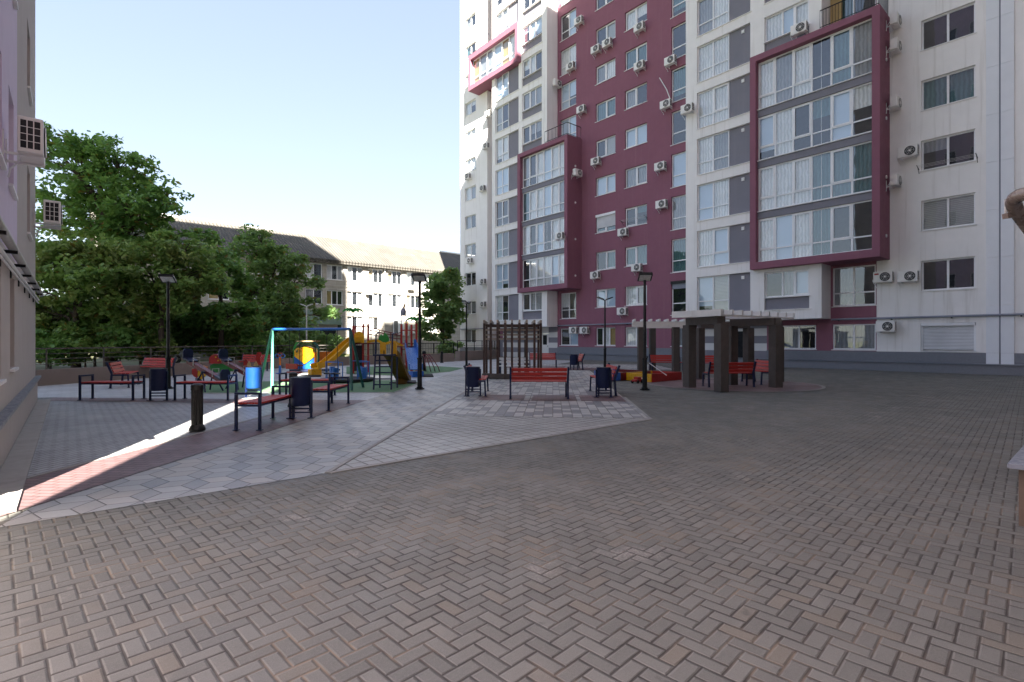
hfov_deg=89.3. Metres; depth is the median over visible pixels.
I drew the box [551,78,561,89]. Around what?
air conditioner
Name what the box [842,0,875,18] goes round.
window
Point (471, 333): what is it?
window
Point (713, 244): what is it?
window
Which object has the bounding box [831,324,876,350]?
window
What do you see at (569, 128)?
window
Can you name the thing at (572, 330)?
air conditioner
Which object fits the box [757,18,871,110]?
window
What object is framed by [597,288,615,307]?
window
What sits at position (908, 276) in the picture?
air conditioner
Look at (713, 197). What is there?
window
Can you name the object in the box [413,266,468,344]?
tree
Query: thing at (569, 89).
window
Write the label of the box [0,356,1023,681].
plaza paving
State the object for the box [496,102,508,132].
window
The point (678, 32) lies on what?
window
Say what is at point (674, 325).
stone pergola
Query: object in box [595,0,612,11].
window
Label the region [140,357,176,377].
park bench
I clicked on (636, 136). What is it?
window
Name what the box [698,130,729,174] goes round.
window
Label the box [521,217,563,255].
window
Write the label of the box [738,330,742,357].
door
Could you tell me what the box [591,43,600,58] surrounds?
air conditioner
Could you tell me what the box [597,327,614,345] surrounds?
window
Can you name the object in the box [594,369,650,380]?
sandbox
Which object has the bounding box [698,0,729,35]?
window
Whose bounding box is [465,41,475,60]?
window
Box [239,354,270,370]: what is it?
park bench
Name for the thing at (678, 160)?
window
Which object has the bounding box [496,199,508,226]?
window
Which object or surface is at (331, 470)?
kerb
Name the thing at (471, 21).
window
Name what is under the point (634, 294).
window
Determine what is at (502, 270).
window
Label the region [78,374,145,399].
park bench
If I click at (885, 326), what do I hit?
air conditioner
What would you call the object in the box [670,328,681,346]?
window
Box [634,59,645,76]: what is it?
air conditioner
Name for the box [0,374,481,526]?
path paving
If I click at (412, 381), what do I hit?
rubber mat
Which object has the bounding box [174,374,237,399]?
park bench
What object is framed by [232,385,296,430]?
park bench
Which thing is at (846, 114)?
window
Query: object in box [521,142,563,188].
window
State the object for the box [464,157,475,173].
window
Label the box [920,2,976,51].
window
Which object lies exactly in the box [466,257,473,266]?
air conditioner
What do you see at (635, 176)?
window
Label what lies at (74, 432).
yard paving
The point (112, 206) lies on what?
tree
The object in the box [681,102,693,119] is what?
air conditioner
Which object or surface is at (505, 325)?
wooden pergola
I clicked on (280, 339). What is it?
shrub
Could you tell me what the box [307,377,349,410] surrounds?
park bench
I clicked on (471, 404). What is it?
patterned paving
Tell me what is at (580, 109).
air conditioner
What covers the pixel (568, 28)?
window
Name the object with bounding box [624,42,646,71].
window
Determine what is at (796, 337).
window
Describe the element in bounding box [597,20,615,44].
window
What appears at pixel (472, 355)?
wall
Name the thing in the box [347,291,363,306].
window
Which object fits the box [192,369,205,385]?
spring rocker
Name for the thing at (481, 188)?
air conditioner
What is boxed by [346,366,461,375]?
rubber playground
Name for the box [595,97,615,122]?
window
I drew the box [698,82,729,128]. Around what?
window
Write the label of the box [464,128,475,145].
window
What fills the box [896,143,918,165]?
air conditioner
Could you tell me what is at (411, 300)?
window
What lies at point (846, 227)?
window
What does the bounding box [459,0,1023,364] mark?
apartment tower
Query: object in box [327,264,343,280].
window
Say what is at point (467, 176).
air conditioner
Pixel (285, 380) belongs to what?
park bench
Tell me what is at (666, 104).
air conditioner
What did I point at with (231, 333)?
shrub
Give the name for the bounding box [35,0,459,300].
sky
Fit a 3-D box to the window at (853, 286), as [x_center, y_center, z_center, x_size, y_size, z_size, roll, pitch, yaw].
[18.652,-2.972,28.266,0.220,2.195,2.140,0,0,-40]
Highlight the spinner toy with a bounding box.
[275,353,284,373]
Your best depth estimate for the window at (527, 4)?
46.44 m
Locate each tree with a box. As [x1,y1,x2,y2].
[35,121,205,365]
[35,225,154,367]
[76,228,233,360]
[182,228,270,350]
[223,224,341,340]
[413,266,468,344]
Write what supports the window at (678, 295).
in the apartment tower at (776, 151)
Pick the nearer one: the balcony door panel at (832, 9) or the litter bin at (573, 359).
the litter bin at (573, 359)
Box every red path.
[0,400,364,515]
[49,397,325,402]
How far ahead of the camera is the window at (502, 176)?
49.22 m
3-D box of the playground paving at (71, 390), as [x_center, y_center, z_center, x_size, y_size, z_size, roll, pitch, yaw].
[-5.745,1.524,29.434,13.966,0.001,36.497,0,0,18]
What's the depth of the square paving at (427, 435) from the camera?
8.64 m
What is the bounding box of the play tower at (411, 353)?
[308,303,425,376]
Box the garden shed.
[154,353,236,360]
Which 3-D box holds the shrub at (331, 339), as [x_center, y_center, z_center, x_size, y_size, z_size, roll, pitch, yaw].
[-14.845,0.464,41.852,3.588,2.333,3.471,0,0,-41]
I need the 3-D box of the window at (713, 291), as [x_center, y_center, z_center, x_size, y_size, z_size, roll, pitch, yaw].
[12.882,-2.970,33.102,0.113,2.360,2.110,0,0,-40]
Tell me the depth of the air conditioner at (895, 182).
26.19 m
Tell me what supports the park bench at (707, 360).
on the plaza paving at (852, 526)
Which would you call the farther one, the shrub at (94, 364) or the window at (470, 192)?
the window at (470, 192)
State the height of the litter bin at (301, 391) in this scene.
0.805 m
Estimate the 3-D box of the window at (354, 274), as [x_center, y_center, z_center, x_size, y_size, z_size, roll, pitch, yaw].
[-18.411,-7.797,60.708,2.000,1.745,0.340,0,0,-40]
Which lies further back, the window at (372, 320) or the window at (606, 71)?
the window at (372, 320)
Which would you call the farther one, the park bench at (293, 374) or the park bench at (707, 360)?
the park bench at (707, 360)
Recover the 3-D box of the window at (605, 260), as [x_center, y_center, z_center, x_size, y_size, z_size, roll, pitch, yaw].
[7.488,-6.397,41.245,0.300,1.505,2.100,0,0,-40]
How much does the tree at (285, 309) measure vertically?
10.433 m
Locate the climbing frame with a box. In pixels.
[422,351,439,370]
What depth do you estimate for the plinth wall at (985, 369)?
26.55 m
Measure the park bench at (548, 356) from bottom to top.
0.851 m
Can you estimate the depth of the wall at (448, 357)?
37.14 m
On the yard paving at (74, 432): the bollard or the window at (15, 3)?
the bollard
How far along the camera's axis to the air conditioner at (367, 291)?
61.21 m
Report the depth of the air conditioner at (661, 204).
36.74 m
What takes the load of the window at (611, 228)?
in the apartment tower at (776, 151)
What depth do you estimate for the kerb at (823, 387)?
16.47 m
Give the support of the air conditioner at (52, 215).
attached to the apartment block
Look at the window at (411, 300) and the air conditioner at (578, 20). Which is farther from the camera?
the window at (411, 300)
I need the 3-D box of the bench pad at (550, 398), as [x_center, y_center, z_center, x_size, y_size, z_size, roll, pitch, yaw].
[1.125,1.517,13.854,1.170,0.001,1.400,0,0,5]
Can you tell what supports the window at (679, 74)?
in the apartment tower at (776, 151)
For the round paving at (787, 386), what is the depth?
17.62 m
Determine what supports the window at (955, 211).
in the apartment tower at (776, 151)
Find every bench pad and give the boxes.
[479,394,525,399]
[507,366,564,367]
[531,395,576,400]
[569,368,596,369]
[579,395,625,400]
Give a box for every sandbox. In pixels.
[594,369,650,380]
[626,371,681,381]
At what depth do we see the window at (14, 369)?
7.73 m
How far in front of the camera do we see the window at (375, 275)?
62.58 m
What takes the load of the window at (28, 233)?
in the apartment block
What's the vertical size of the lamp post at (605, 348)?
3.940 m
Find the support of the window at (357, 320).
in the school building
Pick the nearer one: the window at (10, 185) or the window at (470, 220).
the window at (10, 185)
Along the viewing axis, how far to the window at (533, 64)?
46.03 m
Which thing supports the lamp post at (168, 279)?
on the playground paving at (71, 390)
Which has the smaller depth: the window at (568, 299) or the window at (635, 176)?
the window at (635, 176)
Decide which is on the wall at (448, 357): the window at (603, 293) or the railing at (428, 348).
the railing at (428, 348)
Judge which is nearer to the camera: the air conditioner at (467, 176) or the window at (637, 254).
the window at (637, 254)
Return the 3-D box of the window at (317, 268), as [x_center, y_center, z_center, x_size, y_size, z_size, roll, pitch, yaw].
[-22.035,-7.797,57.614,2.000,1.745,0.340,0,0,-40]
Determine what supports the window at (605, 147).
in the apartment tower at (776, 151)
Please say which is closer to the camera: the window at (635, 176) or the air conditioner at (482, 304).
the window at (635, 176)
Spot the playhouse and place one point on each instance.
(309, 355)
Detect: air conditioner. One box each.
[2,115,46,177]
[33,199,62,236]
[364,289,372,294]
[407,285,413,290]
[464,173,471,182]
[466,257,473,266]
[478,185,485,193]
[479,278,486,286]
[479,301,485,308]
[482,142,488,150]
[485,109,491,119]
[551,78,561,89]
[555,232,564,242]
[566,61,575,75]
[569,327,577,335]
[571,168,581,178]
[574,15,583,30]
[576,104,586,116]
[579,327,589,336]
[590,271,600,281]
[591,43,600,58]
[591,156,600,169]
[602,37,612,52]
[617,228,628,237]
[617,307,627,317]
[631,263,642,273]
[634,20,645,37]
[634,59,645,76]
[654,161,666,174]
[655,199,667,213]
[660,98,671,114]
[664,54,676,70]
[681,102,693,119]
[790,20,807,39]
[872,271,893,287]
[875,321,895,335]
[886,11,901,32]
[886,37,901,57]
[886,95,901,113]
[886,173,901,190]
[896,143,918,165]
[896,270,918,287]
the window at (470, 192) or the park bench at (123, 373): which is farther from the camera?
the window at (470, 192)
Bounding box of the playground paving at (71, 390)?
[38,359,569,399]
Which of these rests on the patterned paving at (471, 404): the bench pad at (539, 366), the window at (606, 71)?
the bench pad at (539, 366)
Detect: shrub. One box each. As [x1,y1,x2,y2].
[35,326,85,368]
[38,289,72,367]
[39,323,127,366]
[46,299,140,366]
[89,321,154,360]
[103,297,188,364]
[137,329,179,361]
[164,311,218,352]
[178,315,249,359]
[224,320,285,340]
[224,330,278,356]
[253,331,312,357]
[274,316,323,357]
[304,333,345,356]
[435,341,464,352]
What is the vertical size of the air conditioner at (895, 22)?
0.814 m
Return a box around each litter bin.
[146,368,170,400]
[245,367,263,396]
[286,376,314,418]
[464,366,482,395]
[569,354,578,369]
[595,367,612,396]
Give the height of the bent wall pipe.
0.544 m
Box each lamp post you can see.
[158,274,176,388]
[300,304,312,340]
[412,273,426,388]
[461,300,470,365]
[597,297,612,366]
[637,272,652,389]
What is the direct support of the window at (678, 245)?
in the apartment tower at (776, 151)
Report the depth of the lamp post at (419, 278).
16.25 m
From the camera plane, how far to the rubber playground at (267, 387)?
16.92 m
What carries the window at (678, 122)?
in the apartment tower at (776, 151)
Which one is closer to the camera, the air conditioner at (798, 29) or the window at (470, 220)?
the air conditioner at (798, 29)
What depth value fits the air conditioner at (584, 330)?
42.24 m
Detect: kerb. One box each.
[0,399,50,513]
[26,379,652,478]
[647,378,825,391]
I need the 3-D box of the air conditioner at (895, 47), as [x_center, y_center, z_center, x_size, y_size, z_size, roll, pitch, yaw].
[19.457,-14.873,26.422,0.940,0.814,0.530,0,0,-41]
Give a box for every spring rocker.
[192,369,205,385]
[204,354,233,371]
[243,352,261,368]
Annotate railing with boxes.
[35,345,336,368]
[357,343,453,353]
[457,340,494,350]
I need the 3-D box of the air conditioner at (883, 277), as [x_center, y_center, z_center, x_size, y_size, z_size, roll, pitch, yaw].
[19.251,-3.180,26.909,0.530,0.814,0.940,0,0,-41]
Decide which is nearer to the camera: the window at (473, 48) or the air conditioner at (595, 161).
the air conditioner at (595, 161)
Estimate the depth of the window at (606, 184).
41.26 m
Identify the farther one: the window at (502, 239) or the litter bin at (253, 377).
the window at (502, 239)
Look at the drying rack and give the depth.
24.96 m
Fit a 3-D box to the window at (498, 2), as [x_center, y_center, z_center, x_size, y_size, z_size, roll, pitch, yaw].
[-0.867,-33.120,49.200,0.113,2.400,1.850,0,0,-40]
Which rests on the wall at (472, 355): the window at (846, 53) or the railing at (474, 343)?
the railing at (474, 343)
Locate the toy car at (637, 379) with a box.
[631,376,641,382]
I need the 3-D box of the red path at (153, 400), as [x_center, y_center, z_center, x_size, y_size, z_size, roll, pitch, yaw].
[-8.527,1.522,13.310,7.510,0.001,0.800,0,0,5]
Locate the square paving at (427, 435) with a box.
[334,416,647,470]
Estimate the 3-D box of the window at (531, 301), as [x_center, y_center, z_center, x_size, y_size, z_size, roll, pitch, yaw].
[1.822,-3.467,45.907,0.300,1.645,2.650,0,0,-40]
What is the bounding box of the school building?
[89,212,459,353]
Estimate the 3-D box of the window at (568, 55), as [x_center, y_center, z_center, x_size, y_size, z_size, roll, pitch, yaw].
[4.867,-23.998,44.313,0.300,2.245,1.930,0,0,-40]
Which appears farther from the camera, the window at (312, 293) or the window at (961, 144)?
the window at (312, 293)
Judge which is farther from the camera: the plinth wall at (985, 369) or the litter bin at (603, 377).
the plinth wall at (985, 369)
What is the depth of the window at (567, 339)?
44.56 m
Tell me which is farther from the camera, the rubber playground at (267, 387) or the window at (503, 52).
the window at (503, 52)
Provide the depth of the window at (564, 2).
44.82 m
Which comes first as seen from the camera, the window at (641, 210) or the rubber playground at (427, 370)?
the rubber playground at (427, 370)
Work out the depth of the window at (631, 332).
39.50 m
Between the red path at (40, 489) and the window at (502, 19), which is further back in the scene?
the window at (502, 19)
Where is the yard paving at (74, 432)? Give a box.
[27,401,295,476]
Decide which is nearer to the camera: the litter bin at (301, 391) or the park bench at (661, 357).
the litter bin at (301, 391)
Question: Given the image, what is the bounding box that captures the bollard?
[189,383,205,430]
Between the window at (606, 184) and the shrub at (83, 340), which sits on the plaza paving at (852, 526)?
the shrub at (83, 340)
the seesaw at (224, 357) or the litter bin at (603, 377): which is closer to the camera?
the litter bin at (603, 377)
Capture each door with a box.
[542,334,548,352]
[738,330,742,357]
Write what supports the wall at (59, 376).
on the playground paving at (71, 390)
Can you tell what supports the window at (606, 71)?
in the apartment tower at (776, 151)
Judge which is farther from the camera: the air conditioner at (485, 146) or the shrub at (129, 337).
the air conditioner at (485, 146)
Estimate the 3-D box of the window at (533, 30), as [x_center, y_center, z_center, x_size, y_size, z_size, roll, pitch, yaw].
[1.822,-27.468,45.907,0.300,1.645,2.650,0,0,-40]
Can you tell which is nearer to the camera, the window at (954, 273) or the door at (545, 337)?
the window at (954, 273)
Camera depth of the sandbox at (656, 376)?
19.68 m
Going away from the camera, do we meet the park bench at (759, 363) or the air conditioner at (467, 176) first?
the park bench at (759, 363)
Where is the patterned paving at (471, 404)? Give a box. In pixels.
[426,364,671,417]
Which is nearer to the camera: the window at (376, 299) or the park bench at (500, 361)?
the park bench at (500, 361)
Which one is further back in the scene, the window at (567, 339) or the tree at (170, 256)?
the window at (567, 339)
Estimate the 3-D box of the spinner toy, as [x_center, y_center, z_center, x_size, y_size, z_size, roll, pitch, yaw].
[-10.742,1.027,24.000,0.385,0.986,0.348,0,0,-41]
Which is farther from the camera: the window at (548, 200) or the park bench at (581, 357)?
the window at (548, 200)
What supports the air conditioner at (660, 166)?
attached to the apartment tower at (776, 151)
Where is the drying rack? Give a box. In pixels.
[916,153,977,172]
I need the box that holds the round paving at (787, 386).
[647,378,821,390]
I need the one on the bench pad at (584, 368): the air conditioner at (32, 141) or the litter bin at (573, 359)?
the litter bin at (573, 359)
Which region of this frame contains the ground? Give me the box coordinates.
[35,353,434,369]
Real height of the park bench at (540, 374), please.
0.851 m
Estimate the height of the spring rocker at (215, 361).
1.050 m
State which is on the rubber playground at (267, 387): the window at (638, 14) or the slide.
the slide
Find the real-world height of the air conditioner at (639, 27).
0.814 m
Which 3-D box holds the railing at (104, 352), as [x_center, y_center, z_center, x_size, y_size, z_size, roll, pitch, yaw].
[-14.071,0.608,24.597,1.642,0.745,17.921,0,0,21]
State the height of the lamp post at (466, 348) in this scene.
3.940 m
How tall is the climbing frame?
1.060 m
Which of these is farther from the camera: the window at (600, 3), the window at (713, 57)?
the window at (600, 3)
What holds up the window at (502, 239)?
in the apartment tower at (776, 151)
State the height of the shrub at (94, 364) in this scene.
4.654 m
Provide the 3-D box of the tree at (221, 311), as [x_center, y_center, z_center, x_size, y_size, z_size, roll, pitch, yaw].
[-18.538,-2.753,33.026,5.507,8.766,5.009,0,0,-41]
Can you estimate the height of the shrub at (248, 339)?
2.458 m
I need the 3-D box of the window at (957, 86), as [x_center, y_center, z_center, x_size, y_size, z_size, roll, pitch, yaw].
[21.191,-12.227,25.200,0.300,1.545,2.140,0,0,-40]
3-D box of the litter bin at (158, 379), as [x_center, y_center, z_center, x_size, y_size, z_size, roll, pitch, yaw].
[-9.003,1.107,13.206,0.520,0.805,0.389,0,0,-6]
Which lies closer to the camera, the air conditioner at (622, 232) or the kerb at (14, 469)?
the kerb at (14, 469)
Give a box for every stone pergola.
[632,319,685,371]
[672,309,794,391]
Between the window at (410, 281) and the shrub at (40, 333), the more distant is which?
the window at (410, 281)
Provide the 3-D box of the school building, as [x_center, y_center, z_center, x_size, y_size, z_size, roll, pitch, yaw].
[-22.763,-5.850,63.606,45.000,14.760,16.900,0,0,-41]
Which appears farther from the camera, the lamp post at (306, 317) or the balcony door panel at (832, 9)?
the lamp post at (306, 317)
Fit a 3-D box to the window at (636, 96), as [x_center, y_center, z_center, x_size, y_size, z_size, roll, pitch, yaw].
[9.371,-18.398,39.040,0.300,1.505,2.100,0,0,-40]
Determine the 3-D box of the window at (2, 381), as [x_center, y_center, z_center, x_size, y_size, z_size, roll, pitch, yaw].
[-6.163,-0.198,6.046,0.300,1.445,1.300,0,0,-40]
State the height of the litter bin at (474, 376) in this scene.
0.805 m
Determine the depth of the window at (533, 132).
46.08 m
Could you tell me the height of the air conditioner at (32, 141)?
0.692 m
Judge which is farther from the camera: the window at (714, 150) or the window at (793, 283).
the window at (714, 150)
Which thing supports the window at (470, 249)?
in the apartment tower at (776, 151)
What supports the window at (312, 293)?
in the school building
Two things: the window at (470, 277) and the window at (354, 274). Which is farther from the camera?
the window at (354, 274)
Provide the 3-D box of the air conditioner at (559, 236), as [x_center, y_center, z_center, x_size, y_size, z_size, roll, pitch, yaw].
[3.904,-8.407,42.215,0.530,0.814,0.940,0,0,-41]
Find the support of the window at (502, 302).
in the apartment tower at (776, 151)
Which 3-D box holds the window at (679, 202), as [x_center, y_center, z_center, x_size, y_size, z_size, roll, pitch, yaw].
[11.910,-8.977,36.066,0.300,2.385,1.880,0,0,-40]
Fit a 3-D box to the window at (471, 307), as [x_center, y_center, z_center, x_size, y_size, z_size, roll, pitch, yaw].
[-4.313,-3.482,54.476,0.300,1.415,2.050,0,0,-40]
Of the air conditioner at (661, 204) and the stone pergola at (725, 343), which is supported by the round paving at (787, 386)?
the stone pergola at (725, 343)
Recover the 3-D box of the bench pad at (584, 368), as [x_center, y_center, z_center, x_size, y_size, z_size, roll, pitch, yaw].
[3.750,1.516,28.250,1.700,0.001,2.500,0,0,0]
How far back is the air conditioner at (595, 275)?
41.35 m
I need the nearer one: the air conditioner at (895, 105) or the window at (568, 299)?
the air conditioner at (895, 105)
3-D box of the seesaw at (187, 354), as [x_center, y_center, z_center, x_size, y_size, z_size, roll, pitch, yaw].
[-9.329,0.888,15.800,1.883,1.310,0.609,0,0,28]
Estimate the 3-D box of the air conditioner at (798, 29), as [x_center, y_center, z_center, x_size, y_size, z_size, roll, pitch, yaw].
[15.948,-17.157,28.805,0.530,0.814,0.940,0,0,-41]
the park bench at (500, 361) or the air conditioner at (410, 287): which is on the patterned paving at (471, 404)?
the park bench at (500, 361)
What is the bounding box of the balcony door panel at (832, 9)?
[830,0,841,23]
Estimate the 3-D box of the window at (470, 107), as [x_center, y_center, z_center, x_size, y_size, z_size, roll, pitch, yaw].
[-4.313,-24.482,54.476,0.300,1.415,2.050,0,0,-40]
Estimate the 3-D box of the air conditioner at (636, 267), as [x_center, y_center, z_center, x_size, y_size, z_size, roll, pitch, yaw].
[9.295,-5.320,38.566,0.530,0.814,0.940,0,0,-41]
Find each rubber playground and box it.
[190,380,415,392]
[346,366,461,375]
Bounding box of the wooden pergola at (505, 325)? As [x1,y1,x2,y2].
[482,320,541,378]
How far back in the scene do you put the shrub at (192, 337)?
32.96 m
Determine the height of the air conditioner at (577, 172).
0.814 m
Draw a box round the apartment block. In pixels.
[0,0,43,468]
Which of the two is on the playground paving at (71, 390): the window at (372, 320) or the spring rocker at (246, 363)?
the spring rocker at (246, 363)
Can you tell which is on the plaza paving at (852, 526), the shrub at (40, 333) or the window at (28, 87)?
the shrub at (40, 333)
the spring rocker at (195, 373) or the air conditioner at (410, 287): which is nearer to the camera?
the spring rocker at (195, 373)
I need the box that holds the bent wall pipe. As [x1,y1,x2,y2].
[1002,187,1023,233]
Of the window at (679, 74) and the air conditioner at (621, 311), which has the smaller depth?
the window at (679, 74)
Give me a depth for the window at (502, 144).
49.22 m
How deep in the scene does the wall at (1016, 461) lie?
4.28 m
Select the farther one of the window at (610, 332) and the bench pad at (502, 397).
the window at (610, 332)
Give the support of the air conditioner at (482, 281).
attached to the apartment tower at (776, 151)
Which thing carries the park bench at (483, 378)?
on the patterned paving at (471, 404)
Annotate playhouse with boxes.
[290,340,339,370]
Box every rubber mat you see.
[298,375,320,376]
[389,380,416,382]
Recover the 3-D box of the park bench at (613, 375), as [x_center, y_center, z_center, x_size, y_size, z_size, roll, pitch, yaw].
[2.659,1.087,15.000,0.647,0.851,1.580,0,0,0]
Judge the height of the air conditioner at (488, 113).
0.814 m
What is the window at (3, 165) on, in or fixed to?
in the apartment block
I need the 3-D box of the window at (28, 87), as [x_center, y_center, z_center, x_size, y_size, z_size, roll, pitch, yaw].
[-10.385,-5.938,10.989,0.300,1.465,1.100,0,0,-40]
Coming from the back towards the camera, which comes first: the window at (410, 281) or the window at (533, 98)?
the window at (410, 281)
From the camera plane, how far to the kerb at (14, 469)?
6.51 m
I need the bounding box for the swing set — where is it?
[262,328,364,390]
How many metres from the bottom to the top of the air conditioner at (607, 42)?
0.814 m
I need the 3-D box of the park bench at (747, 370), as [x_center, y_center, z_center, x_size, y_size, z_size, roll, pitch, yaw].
[7.176,1.087,17.157,1.580,0.851,0.647,0,0,-3]
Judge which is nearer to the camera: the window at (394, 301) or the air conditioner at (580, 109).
the air conditioner at (580, 109)
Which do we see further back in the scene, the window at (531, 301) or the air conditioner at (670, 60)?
the window at (531, 301)
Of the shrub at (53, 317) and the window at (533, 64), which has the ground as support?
the shrub at (53, 317)
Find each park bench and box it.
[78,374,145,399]
[105,360,138,388]
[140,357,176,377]
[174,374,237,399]
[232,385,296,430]
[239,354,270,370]
[279,372,335,396]
[287,372,298,406]
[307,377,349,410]
[463,363,488,395]
[499,357,528,373]
[509,367,568,398]
[529,352,556,367]
[573,353,584,369]
[589,363,619,395]
[649,354,682,371]
[702,361,756,386]
[705,355,713,362]
[741,359,767,384]
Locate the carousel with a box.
[320,360,372,381]
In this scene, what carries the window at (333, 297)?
in the school building
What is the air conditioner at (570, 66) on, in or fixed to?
attached to the apartment tower at (776, 151)
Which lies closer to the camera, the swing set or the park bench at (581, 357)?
the swing set
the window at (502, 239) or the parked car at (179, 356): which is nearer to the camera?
the parked car at (179, 356)
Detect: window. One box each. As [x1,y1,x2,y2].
[0,148,6,170]
[0,379,6,385]
[8,183,17,200]
[10,367,18,371]
[13,0,17,9]
[27,85,32,105]
[27,232,32,241]
[208,291,228,299]
[305,263,321,278]
[305,289,321,304]
[326,290,343,305]
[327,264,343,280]
[347,266,361,281]
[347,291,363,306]
[347,316,361,330]
[368,269,382,283]
[368,293,382,306]
[369,317,376,330]
[388,270,400,284]
[388,294,400,307]
[406,272,417,286]
[407,295,417,308]
[464,12,475,32]
[464,99,475,117]
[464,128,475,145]
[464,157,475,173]
[464,243,475,258]
[464,272,475,286]
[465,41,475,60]
[465,185,475,201]
[466,214,475,229]
[467,301,475,314]
[467,329,475,342]
[473,32,514,83]
[496,0,504,6]
[496,6,508,35]
[496,71,508,100]
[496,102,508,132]
[496,135,508,163]
[496,167,508,194]
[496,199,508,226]
[496,231,508,257]
[496,263,508,289]
[496,295,508,320]
[521,0,540,12]
[521,16,541,45]
[521,119,541,145]
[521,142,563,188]
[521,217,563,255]
[521,292,541,311]
[522,50,541,78]
[522,85,541,112]
[523,180,563,221]
[523,253,563,287]
[559,329,577,345]
[560,0,570,7]
[560,8,576,42]
[560,44,576,76]
[560,79,575,111]
[562,115,575,136]
[562,292,576,318]
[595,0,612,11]
[595,59,615,85]
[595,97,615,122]
[595,173,615,196]
[596,225,615,233]
[596,250,615,270]
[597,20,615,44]
[597,135,615,157]
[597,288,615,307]
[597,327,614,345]
[624,2,646,32]
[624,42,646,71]
[624,83,646,110]
[624,123,646,149]
[624,164,646,188]
[624,285,646,306]
[625,204,646,227]
[626,245,646,266]
[626,327,646,346]
[670,0,685,18]
[670,151,685,188]
[670,195,685,230]
[670,288,685,315]
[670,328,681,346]
[671,110,685,145]
[672,22,685,57]
[672,65,685,102]
[672,238,685,272]
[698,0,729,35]
[698,34,729,81]
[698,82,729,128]
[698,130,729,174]
[698,178,729,220]
[698,226,729,266]
[698,274,729,309]
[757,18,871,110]
[757,82,871,161]
[757,141,871,212]
[758,200,871,261]
[763,0,809,43]
[765,269,809,298]
[783,325,816,349]
[831,264,876,307]
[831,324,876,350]
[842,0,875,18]
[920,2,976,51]
[920,66,976,111]
[920,129,976,171]
[920,193,976,231]
[920,256,976,291]
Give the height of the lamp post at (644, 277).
3.620 m
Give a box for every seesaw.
[182,348,230,391]
[218,349,258,389]
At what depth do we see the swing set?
17.10 m
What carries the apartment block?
on the ground
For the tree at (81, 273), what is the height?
8.216 m
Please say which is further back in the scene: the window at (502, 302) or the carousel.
the window at (502, 302)
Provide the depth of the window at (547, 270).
44.56 m
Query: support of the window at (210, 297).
in the school building
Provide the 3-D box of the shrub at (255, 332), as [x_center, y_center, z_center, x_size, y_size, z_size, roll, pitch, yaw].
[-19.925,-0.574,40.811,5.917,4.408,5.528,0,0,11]
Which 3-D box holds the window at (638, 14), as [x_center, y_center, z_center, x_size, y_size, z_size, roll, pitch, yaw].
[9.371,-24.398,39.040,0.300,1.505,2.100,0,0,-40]
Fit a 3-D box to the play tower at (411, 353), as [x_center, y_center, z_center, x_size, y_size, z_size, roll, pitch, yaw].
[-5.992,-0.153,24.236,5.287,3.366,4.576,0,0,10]
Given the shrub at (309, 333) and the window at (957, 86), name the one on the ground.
the shrub at (309, 333)
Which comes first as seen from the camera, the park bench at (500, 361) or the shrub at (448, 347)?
the park bench at (500, 361)
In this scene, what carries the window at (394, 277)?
in the school building
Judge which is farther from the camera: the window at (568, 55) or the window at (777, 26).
the window at (568, 55)
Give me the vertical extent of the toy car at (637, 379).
0.229 m
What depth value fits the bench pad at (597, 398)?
13.68 m
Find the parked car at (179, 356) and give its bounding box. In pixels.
[171,344,209,362]
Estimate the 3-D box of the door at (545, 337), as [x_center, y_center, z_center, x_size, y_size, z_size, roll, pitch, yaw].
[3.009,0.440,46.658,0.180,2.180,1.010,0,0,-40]
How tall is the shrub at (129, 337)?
2.723 m
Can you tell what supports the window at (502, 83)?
in the apartment tower at (776, 151)
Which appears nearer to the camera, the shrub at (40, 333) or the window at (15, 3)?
the window at (15, 3)
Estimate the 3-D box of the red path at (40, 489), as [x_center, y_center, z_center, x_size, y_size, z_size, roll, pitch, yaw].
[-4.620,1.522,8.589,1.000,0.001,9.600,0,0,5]
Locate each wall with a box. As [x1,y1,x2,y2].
[35,357,349,385]
[364,353,454,364]
[455,349,495,360]
[556,353,1023,375]
[1007,446,1023,526]
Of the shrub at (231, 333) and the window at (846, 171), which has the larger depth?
the shrub at (231, 333)
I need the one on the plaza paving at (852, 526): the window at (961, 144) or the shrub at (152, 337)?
the shrub at (152, 337)

